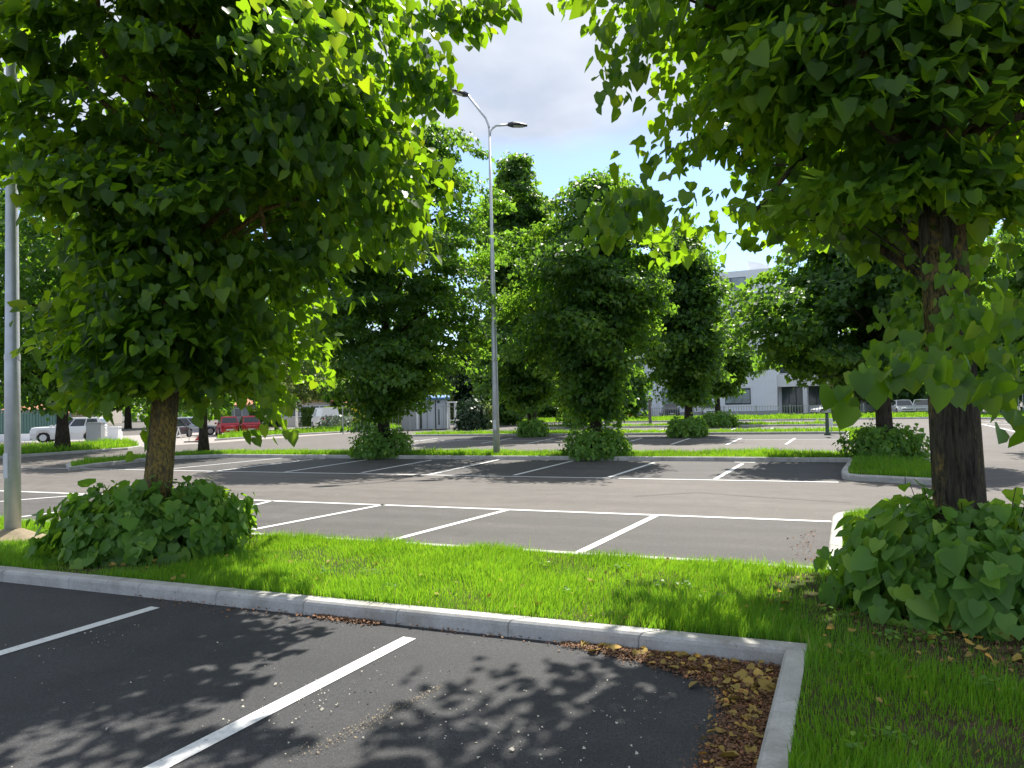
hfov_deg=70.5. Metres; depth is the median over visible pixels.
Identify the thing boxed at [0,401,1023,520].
ground
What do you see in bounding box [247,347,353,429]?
broadleaf tree
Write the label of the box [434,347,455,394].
conifer tree
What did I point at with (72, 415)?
house
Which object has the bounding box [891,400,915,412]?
parked car
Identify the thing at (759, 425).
kerb
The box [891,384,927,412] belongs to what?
broadleaf tree
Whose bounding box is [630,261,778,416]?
office building
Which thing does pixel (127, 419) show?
broadleaf tree
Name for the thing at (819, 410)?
parked car
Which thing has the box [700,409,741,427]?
shrub
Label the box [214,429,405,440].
kerb
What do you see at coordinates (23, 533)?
sand mound
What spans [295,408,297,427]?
utility pole
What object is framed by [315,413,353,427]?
shrub
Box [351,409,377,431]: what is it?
shrub
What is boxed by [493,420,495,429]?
access door
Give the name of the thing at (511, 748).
dried petals
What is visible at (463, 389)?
cypress tree
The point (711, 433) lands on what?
kerb
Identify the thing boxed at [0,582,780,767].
parking lot
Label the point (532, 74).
sky
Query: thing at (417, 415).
door
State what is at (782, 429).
grass
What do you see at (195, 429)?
parked car
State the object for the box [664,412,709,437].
shrub
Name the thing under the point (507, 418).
broadleaf tree
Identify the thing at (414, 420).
storage box
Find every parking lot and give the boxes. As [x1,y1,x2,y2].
[0,491,831,565]
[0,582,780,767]
[86,457,846,481]
[410,434,846,440]
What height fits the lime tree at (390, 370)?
13.008 m
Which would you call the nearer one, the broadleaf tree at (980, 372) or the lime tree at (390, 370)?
the lime tree at (390, 370)
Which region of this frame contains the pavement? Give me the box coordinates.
[21,425,400,446]
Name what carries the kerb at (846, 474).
on the ground at (1004, 465)
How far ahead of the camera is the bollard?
34.45 m
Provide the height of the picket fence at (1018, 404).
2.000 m
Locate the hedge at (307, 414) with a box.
[248,405,400,426]
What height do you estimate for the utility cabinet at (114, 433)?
1.002 m
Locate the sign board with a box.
[829,418,832,432]
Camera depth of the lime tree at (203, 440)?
31.41 m
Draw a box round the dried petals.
[11,519,683,767]
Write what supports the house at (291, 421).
on the ground at (1004, 465)
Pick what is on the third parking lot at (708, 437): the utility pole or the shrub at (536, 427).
the shrub at (536, 427)
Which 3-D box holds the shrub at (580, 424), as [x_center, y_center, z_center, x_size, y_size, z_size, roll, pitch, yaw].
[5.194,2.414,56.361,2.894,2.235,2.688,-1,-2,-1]
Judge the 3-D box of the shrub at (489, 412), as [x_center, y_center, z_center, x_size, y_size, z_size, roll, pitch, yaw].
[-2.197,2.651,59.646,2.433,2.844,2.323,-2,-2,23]
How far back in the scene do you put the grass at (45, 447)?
37.69 m
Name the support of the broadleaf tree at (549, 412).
on the ground at (1004, 465)
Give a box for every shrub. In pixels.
[24,474,260,569]
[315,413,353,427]
[348,426,413,459]
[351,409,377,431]
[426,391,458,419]
[452,393,491,430]
[474,400,492,428]
[514,416,549,436]
[557,424,636,461]
[562,411,589,428]
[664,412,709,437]
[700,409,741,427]
[813,478,1023,641]
[831,418,930,459]
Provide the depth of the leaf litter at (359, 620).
6.30 m
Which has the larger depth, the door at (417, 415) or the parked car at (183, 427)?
the door at (417, 415)
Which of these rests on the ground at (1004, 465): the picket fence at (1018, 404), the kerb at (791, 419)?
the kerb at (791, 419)
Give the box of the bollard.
[824,412,830,434]
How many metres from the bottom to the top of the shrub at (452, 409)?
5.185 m
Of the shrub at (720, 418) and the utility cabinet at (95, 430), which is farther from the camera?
the shrub at (720, 418)
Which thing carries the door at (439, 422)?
in the site cabin
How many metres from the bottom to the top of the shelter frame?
2.320 m
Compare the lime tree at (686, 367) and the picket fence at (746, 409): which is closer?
the lime tree at (686, 367)
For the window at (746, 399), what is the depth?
90.85 m
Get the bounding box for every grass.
[0,437,138,455]
[0,504,1023,767]
[71,445,930,477]
[216,423,400,438]
[414,425,868,439]
[450,410,1023,422]
[547,417,836,426]
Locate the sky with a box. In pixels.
[0,0,1003,415]
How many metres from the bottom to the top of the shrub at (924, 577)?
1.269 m
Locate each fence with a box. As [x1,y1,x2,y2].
[0,408,70,434]
[342,406,401,433]
[409,405,458,430]
[628,403,863,415]
[980,394,1023,413]
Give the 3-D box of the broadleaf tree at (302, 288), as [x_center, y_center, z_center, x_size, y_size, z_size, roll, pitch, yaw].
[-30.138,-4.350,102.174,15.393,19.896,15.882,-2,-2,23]
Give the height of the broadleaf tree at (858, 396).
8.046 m
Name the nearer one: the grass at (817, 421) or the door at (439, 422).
the grass at (817, 421)
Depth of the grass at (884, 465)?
23.35 m
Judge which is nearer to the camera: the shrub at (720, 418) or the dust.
the dust
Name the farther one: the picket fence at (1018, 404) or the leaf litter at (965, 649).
the picket fence at (1018, 404)
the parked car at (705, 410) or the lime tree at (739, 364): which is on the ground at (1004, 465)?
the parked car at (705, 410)
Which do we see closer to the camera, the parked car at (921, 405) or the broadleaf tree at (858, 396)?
the parked car at (921, 405)
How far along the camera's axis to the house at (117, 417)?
156.67 m
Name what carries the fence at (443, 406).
on the ground at (1004, 465)
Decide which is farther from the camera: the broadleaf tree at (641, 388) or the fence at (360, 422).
the broadleaf tree at (641, 388)
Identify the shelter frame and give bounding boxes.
[447,401,458,427]
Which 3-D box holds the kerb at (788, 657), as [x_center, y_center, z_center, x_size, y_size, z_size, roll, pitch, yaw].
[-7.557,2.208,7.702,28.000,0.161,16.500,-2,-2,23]
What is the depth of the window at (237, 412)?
102.10 m
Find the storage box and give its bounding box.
[402,403,420,429]
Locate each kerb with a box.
[0,442,141,458]
[0,510,867,767]
[66,451,931,484]
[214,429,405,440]
[408,431,855,443]
[450,417,1003,424]
[547,424,836,428]
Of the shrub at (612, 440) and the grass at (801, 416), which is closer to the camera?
the shrub at (612, 440)
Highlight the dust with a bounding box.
[289,684,440,761]
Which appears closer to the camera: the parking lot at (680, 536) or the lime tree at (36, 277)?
the parking lot at (680, 536)
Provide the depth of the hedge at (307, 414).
84.34 m
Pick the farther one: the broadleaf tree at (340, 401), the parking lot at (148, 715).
the broadleaf tree at (340, 401)
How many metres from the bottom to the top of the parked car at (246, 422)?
1.540 m
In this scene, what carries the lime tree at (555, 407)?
on the ground at (1004, 465)
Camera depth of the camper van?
73.52 m
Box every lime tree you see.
[0,0,522,500]
[0,178,128,450]
[119,296,267,450]
[278,117,529,450]
[466,150,560,423]
[485,164,685,451]
[541,376,569,415]
[546,0,1023,600]
[629,220,741,418]
[704,325,765,415]
[710,212,991,448]
[977,221,1023,370]
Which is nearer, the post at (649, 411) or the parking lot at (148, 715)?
the parking lot at (148, 715)
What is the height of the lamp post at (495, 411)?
13.423 m
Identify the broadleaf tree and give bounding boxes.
[0,180,43,403]
[26,226,183,428]
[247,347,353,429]
[265,287,338,391]
[308,365,349,406]
[464,307,526,425]
[536,381,566,417]
[619,360,654,417]
[827,379,865,408]
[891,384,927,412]
[923,236,1023,410]
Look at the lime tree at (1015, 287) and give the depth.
22.79 m
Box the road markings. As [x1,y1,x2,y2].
[0,421,1014,767]
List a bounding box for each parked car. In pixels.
[30,417,106,442]
[176,419,192,436]
[177,417,214,435]
[214,416,239,434]
[238,416,259,431]
[662,403,679,415]
[701,404,714,414]
[810,406,830,413]
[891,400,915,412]
[912,399,927,412]
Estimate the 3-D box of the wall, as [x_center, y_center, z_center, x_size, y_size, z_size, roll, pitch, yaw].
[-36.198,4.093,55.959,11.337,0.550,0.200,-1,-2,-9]
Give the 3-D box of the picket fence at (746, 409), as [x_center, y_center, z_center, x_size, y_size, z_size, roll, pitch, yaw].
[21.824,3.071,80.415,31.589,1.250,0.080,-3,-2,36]
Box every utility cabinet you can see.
[85,422,104,441]
[107,427,121,440]
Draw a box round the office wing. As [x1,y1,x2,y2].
[777,364,891,413]
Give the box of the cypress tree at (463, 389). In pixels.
[446,324,478,420]
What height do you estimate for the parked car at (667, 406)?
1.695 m
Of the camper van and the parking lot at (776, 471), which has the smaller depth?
the parking lot at (776, 471)
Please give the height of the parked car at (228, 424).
1.540 m
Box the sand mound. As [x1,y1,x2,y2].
[0,528,45,540]
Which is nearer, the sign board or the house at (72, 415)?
the sign board
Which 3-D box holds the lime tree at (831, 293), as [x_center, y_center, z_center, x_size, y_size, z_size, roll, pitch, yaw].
[9.974,-2.492,21.715,7.215,9.401,6.980,-2,-2,23]
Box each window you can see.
[234,408,241,416]
[292,407,300,416]
[662,388,678,405]
[721,306,739,316]
[722,277,745,290]
[725,388,750,404]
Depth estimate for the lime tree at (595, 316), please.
23.79 m
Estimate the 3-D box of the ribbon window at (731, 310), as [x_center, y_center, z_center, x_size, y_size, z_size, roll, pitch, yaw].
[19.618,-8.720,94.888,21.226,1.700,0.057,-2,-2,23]
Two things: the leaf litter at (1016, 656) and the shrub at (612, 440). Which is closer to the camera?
the leaf litter at (1016, 656)
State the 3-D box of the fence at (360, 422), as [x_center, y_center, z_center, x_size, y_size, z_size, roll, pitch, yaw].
[-10.749,2.689,56.394,0.065,2.100,7.408,-2,-2,27]
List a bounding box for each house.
[2,402,93,422]
[49,402,121,423]
[231,399,262,422]
[281,399,338,426]
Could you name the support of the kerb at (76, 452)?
on the ground at (1004, 465)
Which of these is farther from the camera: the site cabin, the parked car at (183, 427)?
the site cabin
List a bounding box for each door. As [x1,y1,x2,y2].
[3,453,7,477]
[416,410,418,428]
[436,404,442,428]
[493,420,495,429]
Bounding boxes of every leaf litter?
[43,553,1022,761]
[128,467,840,668]
[547,640,779,767]
[790,590,1023,728]
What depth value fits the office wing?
91.66 m
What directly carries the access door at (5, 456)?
in the lamp post at (12, 459)
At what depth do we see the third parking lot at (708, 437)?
38.02 m
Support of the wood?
on the ground at (1004, 465)
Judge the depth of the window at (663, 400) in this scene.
94.47 m
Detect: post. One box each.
[3,38,21,529]
[452,89,526,452]
[648,399,651,423]
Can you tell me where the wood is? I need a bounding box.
[0,385,305,421]
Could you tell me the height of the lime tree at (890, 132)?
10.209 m
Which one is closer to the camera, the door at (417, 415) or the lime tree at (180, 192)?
the lime tree at (180, 192)
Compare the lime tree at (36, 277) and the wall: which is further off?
the wall
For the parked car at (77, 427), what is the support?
on the pavement
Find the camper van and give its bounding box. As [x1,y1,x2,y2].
[311,407,338,427]
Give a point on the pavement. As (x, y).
(184, 437)
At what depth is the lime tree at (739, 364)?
52.51 m
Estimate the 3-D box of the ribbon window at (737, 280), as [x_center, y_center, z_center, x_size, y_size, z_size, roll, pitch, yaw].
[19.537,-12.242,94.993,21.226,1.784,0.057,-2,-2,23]
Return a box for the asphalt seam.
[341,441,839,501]
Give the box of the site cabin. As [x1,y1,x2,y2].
[421,395,449,429]
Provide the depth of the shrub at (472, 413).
56.48 m
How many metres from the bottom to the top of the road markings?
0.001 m
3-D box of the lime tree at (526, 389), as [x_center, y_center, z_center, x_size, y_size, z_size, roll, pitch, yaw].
[1.449,-5.683,44.566,8.933,17.546,9.089,-2,-2,23]
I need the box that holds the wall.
[0,431,122,441]
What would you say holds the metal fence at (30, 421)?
on the ground at (1004, 465)

